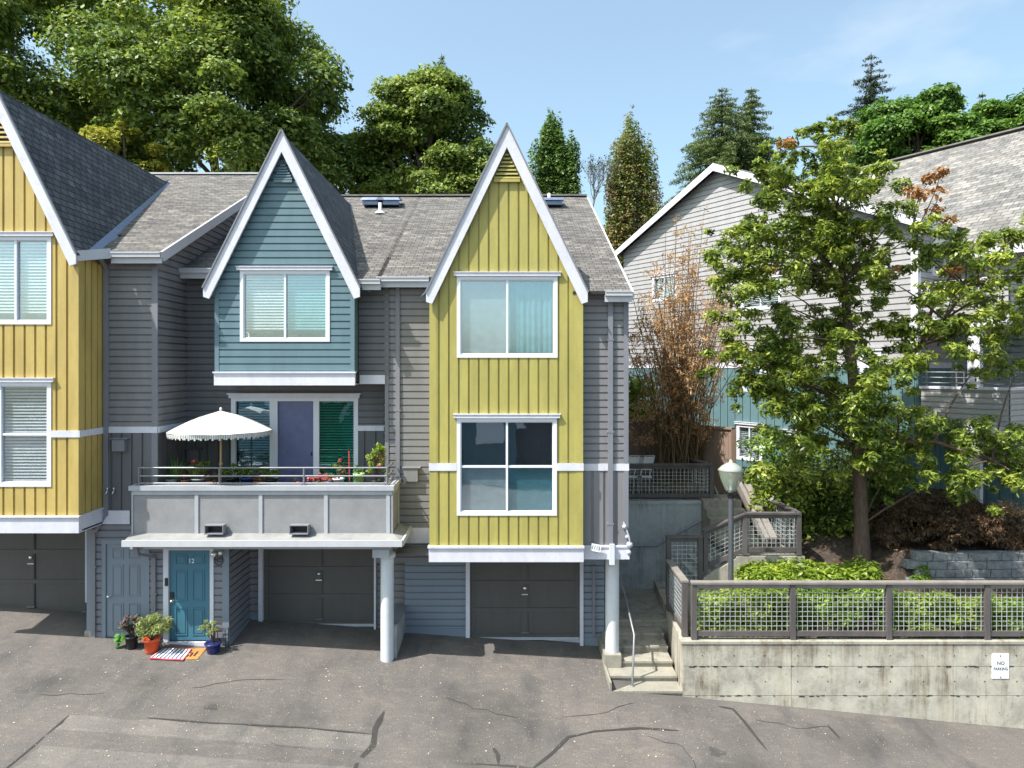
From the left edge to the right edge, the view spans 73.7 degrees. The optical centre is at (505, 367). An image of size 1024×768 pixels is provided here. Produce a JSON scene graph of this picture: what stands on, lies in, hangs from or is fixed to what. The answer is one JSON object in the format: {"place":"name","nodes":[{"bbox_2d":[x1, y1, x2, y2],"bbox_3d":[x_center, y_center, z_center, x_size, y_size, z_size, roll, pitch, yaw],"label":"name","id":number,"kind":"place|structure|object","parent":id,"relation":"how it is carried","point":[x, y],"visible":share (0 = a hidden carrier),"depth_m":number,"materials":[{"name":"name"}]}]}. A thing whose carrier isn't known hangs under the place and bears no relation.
{"place":"outdoors","nodes":[
{"label":"outdoors","id":0,"kind":"place"},
{"bbox_2d":[252,473,266,481],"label":"potted plant","id":1,"kind":"object","parent":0,"point":[258,478],"visible":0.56,"depth_m":14.44,"materials":[{"name":"green plant"}]},
{"bbox_2d":[0,605,1023,767],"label":"asphalt lot","id":2,"kind":"structure","parent":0,"point":[395,692],"depth_m":12.65,"materials":[{"name":"asphalt"}]},
{"bbox_2d":[6,715,68,767],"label":"tar seam","id":3,"kind":"object","parent":2,"relation":"on","point":[50,731],"visible":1,"depth_m":10.89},
{"bbox_2d":[114,614,140,649],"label":"potted plant","id":4,"kind":"object","parent":2,"relation":"on","point":[130,639],"visible":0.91,"depth_m":13.80,"materials":[{"name":"green plant"}]},
{"bbox_2d":[134,612,173,653],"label":"potted plant","id":5,"kind":"object","parent":2,"relation":"on","point":[153,638],"visible":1,"depth_m":13.67,"materials":[{"name":"green plant"}]},
{"bbox_2d":[148,648,191,660],"bbox_3d":[-6.703,5.730,13.690,0.673,0.094,0.457,0,0,0],"label":"striped rug","id":6,"kind":"object","parent":2,"relation":"on","point":[181,654],"visible":1,"depth_m":13.65,"materials":[{"name":"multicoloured fabric"}]},
{"bbox_2d":[15,715,371,767],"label":"asphalt patch","id":7,"kind":"object","parent":2,"relation":"on","point":[61,757],"visible":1,"depth_m":11.29,"materials":[{"name":"asphalt"}]},
{"bbox_2d":[182,648,205,659],"bbox_3d":[-6.419,5.760,13.768,0.594,0.082,0.421,0,0,-5],"label":"door mat","id":8,"kind":"object","parent":2,"relation":"on","point":[195,653],"depth_m":13.79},
{"bbox_2d":[198,619,221,654],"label":"potted plant","id":9,"kind":"object","parent":2,"relation":"on","point":[211,646],"visible":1,"depth_m":13.86,"materials":[{"name":"green plant"}]},
{"bbox_2d":[203,704,216,709],"bbox_3d":[-5.217,6.012,12.124,0.258,0.027,0.183,0,0,0],"label":"oil stain","id":10,"kind":"object","parent":2,"relation":"on","point":[212,706],"visible":1,"depth_m":12.10,"materials":[{"name":"asphalt"}]},
{"bbox_2d":[214,627,228,650],"bbox_3d":[-5.839,5.573,14.031,0.235,0.420,0.174,0,0,0],"label":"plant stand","id":11,"kind":"object","parent":2,"relation":"on","point":[224,639],"visible":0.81,"depth_m":14.00,"materials":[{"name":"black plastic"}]},
{"bbox_2d":[194,679,276,687],"bbox_3d":[-5.048,5.947,12.926,1.616,0.062,0.132,0,0,-18],"label":"crack","id":12,"kind":"object","parent":2,"relation":"on","point":[244,679],"visible":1,"depth_m":13.03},
{"bbox_2d":[147,717,369,733],"bbox_3d":[-4.189,6.123,11.697,3.894,0.276,0.080,0,0,0],"label":"tar seam","id":13,"kind":"object","parent":2,"relation":"on","point":[260,725],"visible":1,"depth_m":11.69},
{"bbox_2d":[353,711,384,767],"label":"tar seam","id":14,"kind":"object","parent":2,"relation":"on","point":[366,752],"visible":1,"depth_m":11.56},
{"bbox_2d":[459,763,530,767],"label":"tar seam","id":15,"kind":"object","parent":2,"relation":"on","point":[496,765],"visible":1,"depth_m":11.11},
{"bbox_2d":[492,747,499,763],"bbox_3d":[-0.135,6.438,11.352,0.091,0.050,0.435,0,0,-15],"label":"tar seam","id":16,"kind":"object","parent":2,"relation":"on","point":[495,751],"visible":1,"depth_m":11.35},
{"bbox_2d":[3,646,1022,766],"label":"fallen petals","id":17,"kind":"object","parent":2,"relation":"on","point":[358,701],"visible":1,"depth_m":12.26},
{"bbox_2d":[532,727,677,767],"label":"tar seam","id":18,"kind":"object","parent":2,"relation":"on","point":[559,745],"visible":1,"depth_m":12.06,"materials":[{"name":"asphalt"}]},
{"bbox_2d":[598,589,682,695],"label":"concrete steps","id":19,"kind":"structure","parent":2,"relation":"on","point":[654,672],"depth_m":14.74,"materials":[{"name":"concrete"}]},
{"bbox_2d":[619,573,634,686],"bbox_3d":[2.579,5.463,14.694,0.165,1.861,2.048,0,0,0],"label":"handrail","id":20,"kind":"object","parent":19,"relation":"on","point":[633,654],"visible":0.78,"depth_m":14.11,"materials":[{"name":"metal"}]},
{"bbox_2d":[709,746,726,755],"bbox_3d":[3.674,6.665,11.844,0.304,0.039,0.237,0,0,22],"label":"oil stain","id":21,"kind":"object","parent":2,"relation":"on","point":[715,751],"visible":1,"depth_m":11.87,"materials":[{"name":"asphalt"}]},
{"bbox_2d":[719,706,766,749],"bbox_3d":[4.487,6.651,12.707,0.271,0.168,1.312,0,0,-22],"label":"tar seam","id":22,"kind":"object","parent":2,"relation":"on","point":[745,723],"visible":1,"depth_m":12.77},
{"bbox_2d":[654,580,1023,728],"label":"retaining wall","id":23,"kind":"structure","parent":2,"relation":"on","point":[948,679],"depth_m":13.50,"materials":[{"name":"concrete"}]},
{"bbox_2d":[665,559,688,636],"bbox_3d":[3.630,4.849,14.525,0.150,1.171,1.662,0,0,2],"label":"fence","id":24,"kind":"object","parent":23,"relation":"on","point":[671,567],"visible":1,"depth_m":14.25,"materials":[{"name":"grey wood"}]},
{"bbox_2d":[690,580,1023,639],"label":"fence","id":25,"kind":"object","parent":23,"relation":"on","point":[986,632],"visible":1,"depth_m":13.57,"materials":[{"name":"grey wood"}]},
{"bbox_2d":[992,654,1008,678],"bbox_3d":[9.777,5.890,13.487,0.335,0.494,0.024,0,0,0],"label":"parking sign","id":26,"kind":"object","parent":23,"relation":"attached to","point":[1000,666],"visible":1,"depth_m":13.49,"materials":[{"name":"metal"}]},
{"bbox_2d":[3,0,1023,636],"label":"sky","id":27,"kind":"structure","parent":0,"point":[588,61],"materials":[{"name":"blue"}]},
{"bbox_2d":[727,473,1023,637],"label":"planting bed","id":28,"kind":"object","parent":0,"point":[837,549],"visible":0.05,"depth_m":15.66,"materials":[{"name":"brown soil"}]},
{"bbox_2d":[619,499,708,588],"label":"retaining wall","id":29,"kind":"structure","parent":28,"relation":"on","point":[653,521],"depth_m":17.70,"materials":[{"name":"concrete"}]},
{"bbox_2d":[629,458,713,497],"bbox_3d":[4.074,2.976,18.574,2.758,0.948,1.597,0,0,0],"label":"fence","id":30,"kind":"object","parent":29,"relation":"on","point":[694,464],"visible":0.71,"depth_m":17.82,"materials":[{"name":"grey wood"}]},
{"bbox_2d":[633,486,721,547],"bbox_3d":[4.408,3.878,17.747,2.382,1.579,0.343,0,0,0],"label":"handrail","id":31,"kind":"object","parent":29,"relation":"attached to","point":[678,533],"visible":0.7,"depth_m":17.58,"materials":[{"name":"metal"}]},
{"bbox_2d":[629,484,743,507],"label":"terrace","id":32,"kind":"structure","parent":28,"relation":"on","point":[635,491],"depth_m":18.25,"materials":[{"name":"grey concrete"}]},
{"bbox_2d":[629,455,645,492],"bbox_3d":[3.583,2.969,19.024,0.746,1.002,0.570,0,0,0],"label":"garden chair","id":33,"kind":"object","parent":32,"relation":"on","point":[634,460],"visible":0.47,"depth_m":19.23,"materials":[{"name":"white plastic"}]},
{"bbox_2d":[632,455,654,492],"bbox_3d":[3.850,2.969,19.024,0.746,1.002,0.570,0,0,0],"label":"garden chair","id":34,"kind":"object","parent":32,"relation":"on","point":[649,459],"visible":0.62,"depth_m":19.22,"materials":[{"name":"white plastic"}]},
{"bbox_2d":[629,375,659,419],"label":"shrub","id":35,"kind":"object","parent":32,"relation":"on","point":[632,391],"visible":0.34,"depth_m":21.27,"materials":[{"name":"green plant"}]},
{"bbox_2d":[629,420,670,484],"bbox_3d":[3.700,2.525,20.300,2.538,1.950,0.140,0,0,5],"label":"board fence","id":36,"kind":"object","parent":32,"relation":"on","point":[635,450],"visible":0.2,"depth_m":20.25,"materials":[{"name":"wood"}]},
{"bbox_2d":[629,479,708,498],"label":"dry plant","id":37,"kind":"object","parent":32,"relation":"on","point":[673,489],"visible":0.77,"depth_m":18.38,"materials":[{"name":"brown plant"}]},
{"bbox_2d":[627,206,754,492],"bbox_3d":[4.903,-0.418,19.243,4.022,7.968,2.952,0,0,0],"label":"bamboo","id":38,"kind":"object","parent":32,"relation":"on","point":[682,411],"visible":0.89,"depth_m":18.88,"materials":[{"name":"plant"}]},
{"bbox_2d":[671,423,735,494],"bbox_3d":[5.575,2.560,19.350,0.169,1.880,2.122,0,0,-40],"label":"board fence","id":39,"kind":"object","parent":32,"relation":"on","point":[720,450],"visible":0.32,"depth_m":18.90,"materials":[{"name":"wood"}]},
{"bbox_2d":[662,537,804,633],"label":"concrete steps","id":40,"kind":"structure","parent":28,"relation":"on","point":[718,571],"depth_m":15.46,"materials":[{"name":"concrete"}]},
{"bbox_2d":[665,535,703,593],"bbox_3d":[4.040,4.471,15.440,0.830,1.358,0.150,0,0,0],"label":"fence","id":41,"kind":"object","parent":40,"relation":"on","point":[698,539],"visible":0.63,"depth_m":15.41,"materials":[{"name":"grey wood"}]},
{"bbox_2d":[697,482,776,545],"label":"concrete steps","id":42,"kind":"structure","parent":40,"relation":"on","point":[714,510],"depth_m":17.16,"materials":[{"name":"grey concrete"}]},
{"bbox_2d":[702,498,801,571],"bbox_3d":[5.578,3.931,16.260,2.233,1.338,1.790,0,0,0],"label":"fence","id":43,"kind":"object","parent":40,"relation":"on","point":[789,512],"visible":0.94,"depth_m":15.41,"materials":[{"name":"grey wood"}]},
{"bbox_2d":[690,588,804,636],"bbox_3d":[5.023,5.111,14.180,2.357,1.368,1.242,0,0,0],"label":"shrub","id":44,"kind":"object","parent":28,"relation":"on","point":[726,623],"visible":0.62,"depth_m":14.02,"materials":[{"name":"green plant"}]},
{"bbox_2d":[718,459,743,613],"bbox_3d":[4.784,3.666,14.500,0.540,3.467,0.535,0,0,0],"label":"lamp post","id":45,"kind":"object","parent":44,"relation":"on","point":[730,466],"visible":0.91,"depth_m":14.45,"materials":[{"name":"metal"}]},
{"bbox_2d":[736,431,828,506],"bbox_3d":[7.656,3.101,18.748,2.681,2.964,2.041,0,0,0],"label":"hedge","id":46,"kind":"object","parent":28,"relation":"on","point":[771,454],"visible":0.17,"depth_m":18.56,"materials":[{"name":"green plant"}]},
{"bbox_2d":[734,555,883,607],"bbox_3d":[6.639,4.773,14.893,3.711,1.282,1.794,0,0,0],"label":"shrub","id":47,"kind":"object","parent":28,"relation":"on","point":[769,570],"visible":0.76,"depth_m":14.75,"materials":[{"name":"green plant"}]},
{"bbox_2d":[744,445,910,546],"bbox_3d":[8.317,3.522,17.608,4.740,3.143,2.118,0,0,-6],"label":"hedge","id":48,"kind":"object","parent":28,"relation":"on","point":[820,499],"visible":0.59,"depth_m":17.14,"materials":[{"name":"green plant"}]},
{"bbox_2d":[777,588,905,637],"bbox_3d":[6.905,5.128,14.223,2.680,1.354,1.323,0,0,0],"label":"shrub","id":49,"kind":"object","parent":28,"relation":"on","point":[866,604],"visible":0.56,"depth_m":14.03,"materials":[{"name":"green plant"}]},
{"bbox_2d":[694,114,1023,563],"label":"broadleaf tree","id":50,"kind":"object","parent":28,"relation":"on","point":[832,240],"visible":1,"depth_m":14.88,"materials":[{"name":"green plant"}]},
{"bbox_2d":[849,420,912,508],"bbox_3d":[10.050,2.658,18.312,1.565,2.586,1.478,0,0,21],"label":"shrub","id":51,"kind":"object","parent":28,"relation":"on","point":[890,493],"visible":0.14,"depth_m":18.11,"materials":[{"name":"green plant"}]},
{"bbox_2d":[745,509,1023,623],"bbox_3d":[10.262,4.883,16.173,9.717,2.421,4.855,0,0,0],"label":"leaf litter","id":52,"kind":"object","parent":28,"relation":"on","point":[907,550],"visible":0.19,"depth_m":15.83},
{"bbox_2d":[908,564,933,579],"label":"plant","id":53,"kind":"object","parent":28,"relation":"on","point":[923,577],"visible":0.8,"depth_m":14.99,"materials":[{"name":"green plant"}]},
{"bbox_2d":[874,589,1000,637],"bbox_3d":[8.863,5.163,14.146,2.505,1.245,1.204,0,0,0],"label":"shrub","id":54,"kind":"object","parent":28,"relation":"on","point":[943,604],"visible":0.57,"depth_m":13.93,"materials":[{"name":"green plant"}]},
{"bbox_2d":[869,486,1023,552],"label":"weeping maple","id":55,"kind":"object","parent":28,"relation":"on","point":[943,515],"visible":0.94,"depth_m":15.62,"materials":[{"name":"brown plant"}]},
{"bbox_2d":[901,550,1023,579],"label":"block wall","id":56,"kind":"structure","parent":28,"relation":"on","point":[979,565],"depth_m":15.05,"materials":[{"name":"concrete"}]},
{"bbox_2d":[971,593,1023,639],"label":"shrub","id":57,"kind":"object","parent":28,"relation":"on","point":[1011,606],"visible":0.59,"depth_m":13.90,"materials":[{"name":"green plant"}]},
{"bbox_2d":[983,498,1023,544],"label":"shrub","id":58,"kind":"object","parent":28,"relation":"on","point":[1012,510],"visible":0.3,"depth_m":16.08,"materials":[{"name":"green plant"}]},
{"bbox_3d":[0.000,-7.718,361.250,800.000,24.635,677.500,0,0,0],"label":"ground","id":59,"kind":"structure","parent":0,"visible":0},
{"bbox_2d":[0,0,173,132],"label":"maple tree","id":60,"kind":"object","parent":59,"relation":"on","point":[45,96],"visible":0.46,"depth_m":29.42,"materials":[{"name":"green plant"}]},
{"bbox_2d":[78,121,178,171],"bbox_3d":[-15.264,-3.030,27.391,3.766,13.587,3.501,0,0,0],"label":"young tree","id":61,"kind":"object","parent":59,"relation":"on","point":[110,140],"visible":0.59,"depth_m":26.82,"materials":[{"name":"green plant"}]},
{"bbox_2d":[0,91,257,638],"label":"townhouse","id":62,"kind":"structure","parent":59,"relation":"on","point":[100,245],"depth_m":14.16,"materials":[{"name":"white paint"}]},
{"bbox_2d":[0,231,54,323],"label":"window","id":63,"kind":"structure","parent":62,"relation":"in","point":[25,256],"depth_m":13.46,"materials":[{"name":"glass"}]},
{"bbox_2d":[0,378,54,486],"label":"window","id":64,"kind":"structure","parent":62,"relation":"in","point":[25,403],"depth_m":13.46,"materials":[{"name":"glass"}]},
{"bbox_2d":[0,531,86,611],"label":"garage door","id":65,"kind":"structure","parent":62,"relation":"in","point":[38,570],"depth_m":15.20,"materials":[{"name":"grey paint"}]},
{"bbox_2d":[106,544,144,635],"bbox_3d":[-7.885,4.616,14.161,0.812,1.912,0.133,0,0,0],"label":"door","id":66,"kind":"structure","parent":62,"relation":"in","point":[125,571],"depth_m":14.19,"materials":[{"name":"blue paint"}]},
{"bbox_2d":[30,0,365,193],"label":"maple tree","id":67,"kind":"object","parent":59,"relation":"on","point":[242,51],"visible":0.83,"depth_m":28.16,"materials":[{"name":"green plant"}]},
{"bbox_2d":[121,128,420,662],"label":"townhouse","id":68,"kind":"structure","parent":59,"relation":"on","point":[287,326],"depth_m":14.50,"materials":[{"name":"grey wood"}]},
{"bbox_2d":[165,550,209,639],"bbox_3d":[-6.594,4.720,14.173,0.918,1.880,0.133,0,0,0],"label":"door","id":69,"kind":"structure","parent":68,"relation":"in","point":[189,569],"depth_m":14.20,"materials":[{"name":"teal paint"}]},
{"bbox_2d":[166,407,272,481],"bbox_3d":[-6.097,2.080,14.620,2.138,2.480,2.138,0,0,0],"label":"patio umbrella","id":70,"kind":"object","parent":68,"relation":"on","point":[221,423],"visible":0.96,"depth_m":14.01,"materials":[{"name":"white fabric"}]},
{"bbox_2d":[235,266,332,341],"bbox_3d":[-4.675,-1.355,14.625,2.053,1.596,0.450,0,0,0],"label":"window","id":71,"kind":"structure","parent":68,"relation":"in","point":[278,303],"depth_m":14.57,"materials":[{"name":"glass"}]},
{"bbox_2d":[227,393,360,481],"bbox_3d":[-4.779,1.946,15.595,3.016,2.747,0.410,0,0,0],"label":"sliding door","id":72,"kind":"structure","parent":68,"relation":"in","point":[310,429],"depth_m":15.56,"materials":[{"name":"glass"}]},
{"bbox_2d":[264,549,373,626],"bbox_3d":[-4.200,4.858,15.382,2.482,1.922,0.115,0,0,0],"label":"garage door","id":73,"kind":"structure","parent":68,"relation":"in","point":[318,586],"depth_m":15.40,"materials":[{"name":"grey paint"}]},
{"bbox_2d":[323,130,416,193],"bbox_3d":[-7.916,-4.522,36.348,6.322,15.971,6.463,0,0,37],"label":"maple tree","id":74,"kind":"object","parent":59,"relation":"on","point":[348,189],"visible":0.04,"depth_m":34.16,"materials":[{"name":"green plant"}]},
{"bbox_2d":[342,61,495,193],"bbox_3d":[-3.654,-5.816,33.875,9.047,18.664,6.653,0,0,0],"label":"maple tree","id":75,"kind":"object","parent":59,"relation":"on","point":[412,107],"visible":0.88,"depth_m":32.73,"materials":[{"name":"green plant"}]},
{"bbox_2d":[420,54,451,176],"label":"conifer tree","id":76,"kind":"object","parent":59,"relation":"on","point":[442,58],"visible":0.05,"depth_m":35.35,"materials":[{"name":"green plant"}]},
{"bbox_2d":[376,122,633,653],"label":"townhouse","id":77,"kind":"structure","parent":59,"relation":"on","point":[506,413],"depth_m":14.05,"materials":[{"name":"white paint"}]},
{"bbox_2d":[453,414,560,515],"bbox_3d":[0.026,1.969,14.075,2.190,2.075,0.450,0,0,0],"label":"window","id":78,"kind":"structure","parent":77,"relation":"in","point":[507,463],"depth_m":14.02,"materials":[{"name":"glass"}]},
{"bbox_2d":[453,271,561,357],"bbox_3d":[0.033,-1.083,14.075,2.203,1.748,0.450,0,0,0],"label":"window","id":79,"kind":"structure","parent":77,"relation":"in","point":[501,314],"depth_m":14.02,"materials":[{"name":"glass"}]},
{"bbox_2d":[470,562,578,639],"bbox_3d":[0.430,5.142,15.282,2.438,1.881,0.115,0,0,0],"label":"garage door","id":80,"kind":"structure","parent":77,"relation":"in","point":[509,600],"depth_m":15.30,"materials":[{"name":"grey paint"}]},
{"bbox_2d":[590,543,601,551],"bbox_3d":[1.854,3.695,14.028,0.237,0.190,0.015,0,0,0],"label":"address sign","id":81,"kind":"object","parent":77,"relation":"attached to","point":[596,547],"visible":1,"depth_m":14.02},
{"bbox_2d":[527,107,584,193],"bbox_3d":[2.506,-5.093,36.061,3.271,17.006,2.802,0,0,0],"label":"columnar tree","id":82,"kind":"object","parent":59,"relation":"on","point":[556,167],"visible":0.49,"depth_m":35.27,"materials":[{"name":"green plant"}]},
{"bbox_2d":[579,153,622,206],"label":"bare tree","id":83,"kind":"object","parent":59,"relation":"on","point":[592,167],"visible":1,"depth_m":32.72,"materials":[{"name":"grey plant"}]},
{"bbox_2d":[602,105,663,267],"bbox_3d":[6.267,-4.823,33.937,3.452,16.614,2.987,0,0,0],"label":"columnar tree","id":84,"kind":"object","parent":59,"relation":"on","point":[632,181],"visible":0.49,"depth_m":33.10,"materials":[{"name":"green plant"}]},
{"bbox_2d":[660,88,771,209],"bbox_3d":[12.238,-6.150,38.100,7.635,18.970,7.853,0,0,0],"label":"conifer tree","id":85,"kind":"object","parent":59,"relation":"on","point":[718,148],"visible":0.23,"depth_m":37.45,"materials":[{"name":"green plant"}]},
{"bbox_2d":[732,87,787,168],"bbox_3d":[13.773,-6.373,39.109,5.896,19.346,5.887,0,0,44],"label":"conifer tree","id":86,"kind":"object","parent":59,"relation":"on","point":[749,109],"visible":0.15,"depth_m":38.60,"materials":[{"name":"green plant"}]},
{"bbox_2d":[614,126,1023,512],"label":"house","id":87,"kind":"structure","parent":59,"relation":"on","point":[983,180],"depth_m":22.15,"materials":[{"name":"grey"}]},
{"bbox_2d":[651,271,676,301],"bbox_3d":[6.212,-3.113,26.278,0.450,1.070,1.413,0,0,-33],"label":"window","id":88,"kind":"structure","parent":87,"relation":"in","point":[659,280],"depth_m":26.39,"materials":[{"name":"white plastic"}]},
{"bbox_2d":[734,421,761,460],"bbox_3d":[8.316,2.472,23.024,0.450,1.292,1.170,0,0,-33],"label":"window","id":89,"kind":"structure","parent":87,"relation":"in","point":[742,428],"depth_m":23.22,"materials":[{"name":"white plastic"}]},
{"bbox_2d":[740,274,782,309],"bbox_3d":[8.553,-2.476,22.656,0.450,1.103,1.730,0,0,-33],"label":"window","id":90,"kind":"structure","parent":87,"relation":"in","point":[760,306],"depth_m":22.60,"materials":[{"name":"white plastic"}]},
{"bbox_2d":[781,429,809,459],"bbox_3d":[9.251,2.435,21.576,0.450,0.975,0.956,0,0,-33],"label":"window","id":91,"kind":"structure","parent":87,"relation":"in","point":[787,430],"depth_m":21.65,"materials":[{"name":"white plastic"}]},
{"bbox_2d":[856,347,882,373],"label":"window","id":92,"kind":"structure","parent":87,"relation":"in","point":[879,353],"depth_m":19.34,"materials":[{"name":"white plastic"}]},
{"bbox_2d":[930,237,948,276],"bbox_3d":[12.086,-3.070,19.014,0.870,1.040,0.070,0,0,-33],"label":"window","id":93,"kind":"structure","parent":87,"relation":"in","point":[941,240],"depth_m":18.88,"materials":[{"name":"white plastic"}]},
{"bbox_2d":[834,54,913,168],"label":"conifer tree","id":94,"kind":"object","parent":59,"relation":"on","point":[870,98],"visible":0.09,"depth_m":43.80,"materials":[{"name":"green plant"}]},
{"bbox_2d":[846,82,988,169],"bbox_3d":[23.951,-6.567,40.112,8.379,19.732,6.571,0,0,0],"label":"maple tree","id":95,"kind":"object","parent":59,"relation":"on","point":[931,118],"visible":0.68,"depth_m":38.97,"materials":[{"name":"green plant"}]},
{"bbox_2d":[976,91,986,103],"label":"conifer tree","id":96,"kind":"object","parent":59,"relation":"on","point":[982,95],"visible":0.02,"depth_m":49.98,"materials":[{"name":"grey plant"}]},
{"bbox_2d":[967,88,1023,134],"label":"maple tree","id":97,"kind":"object","parent":59,"relation":"on","point":[1001,115],"visible":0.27,"depth_m":45.14,"materials":[{"name":"green plant"}]},
{"bbox_3d":[-5.127,2.930,14.550,5.073,0.780,0.340,0,0,0],"label":"plant bench","id":98,"kind":"object","parent":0,"visible":0},
{"bbox_2d":[164,456,186,481],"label":"potted plant","id":99,"kind":"object","parent":98,"relation":"on","point":[173,472],"visible":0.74,"depth_m":14.53,"materials":[{"name":"green plant"}]},
{"bbox_2d":[177,471,192,481],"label":"potted plant","id":100,"kind":"object","parent":98,"relation":"on","point":[185,479],"visible":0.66,"depth_m":14.54,"materials":[{"name":"green plant"}]},
{"bbox_2d":[187,459,209,481],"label":"potted plant","id":101,"kind":"object","parent":98,"relation":"on","point":[202,463],"visible":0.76,"depth_m":14.47,"materials":[{"name":"green plant"}]},
{"bbox_2d":[203,472,217,481],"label":"potted plant","id":102,"kind":"object","parent":98,"relation":"on","point":[209,479],"visible":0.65,"depth_m":14.48,"materials":[{"name":"green plant"}]},
{"bbox_2d":[221,463,240,481],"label":"potted plant","id":103,"kind":"object","parent":98,"relation":"on","point":[231,472],"visible":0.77,"depth_m":14.50,"materials":[{"name":"green plant"}]},
{"bbox_2d":[238,465,261,481],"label":"potted plant","id":104,"kind":"object","parent":98,"relation":"on","point":[246,472],"visible":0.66,"depth_m":14.40,"materials":[{"name":"green plant"}]},
{"bbox_2d":[260,465,280,481],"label":"potted plant","id":105,"kind":"object","parent":98,"relation":"on","point":[272,472],"visible":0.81,"depth_m":14.49,"materials":[{"name":"green plant"}]},
{"bbox_2d":[307,477,318,481],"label":"potted plant","id":106,"kind":"object","parent":98,"relation":"on","point":[312,479],"visible":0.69,"depth_m":14.49,"materials":[{"name":"red plant"}]},
{"bbox_2d":[322,473,336,481],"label":"potted plant","id":107,"kind":"object","parent":98,"relation":"on","point":[328,480],"visible":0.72,"depth_m":14.50,"materials":[{"name":"red plant"}]},
{"bbox_2d":[332,458,345,481],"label":"potted plant","id":108,"kind":"object","parent":98,"relation":"on","point":[340,479],"visible":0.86,"depth_m":14.52,"materials":[{"name":"green plant"}]},
{"bbox_2d":[353,465,364,481],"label":"potted plant","id":109,"kind":"object","parent":98,"relation":"on","point":[358,479],"visible":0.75,"depth_m":14.45,"materials":[{"name":"green plant"}]},
{"bbox_2d":[366,442,386,481],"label":"potted plant","id":110,"kind":"object","parent":98,"relation":"on","point":[374,455],"visible":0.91,"depth_m":14.50,"materials":[{"name":"green plant"}]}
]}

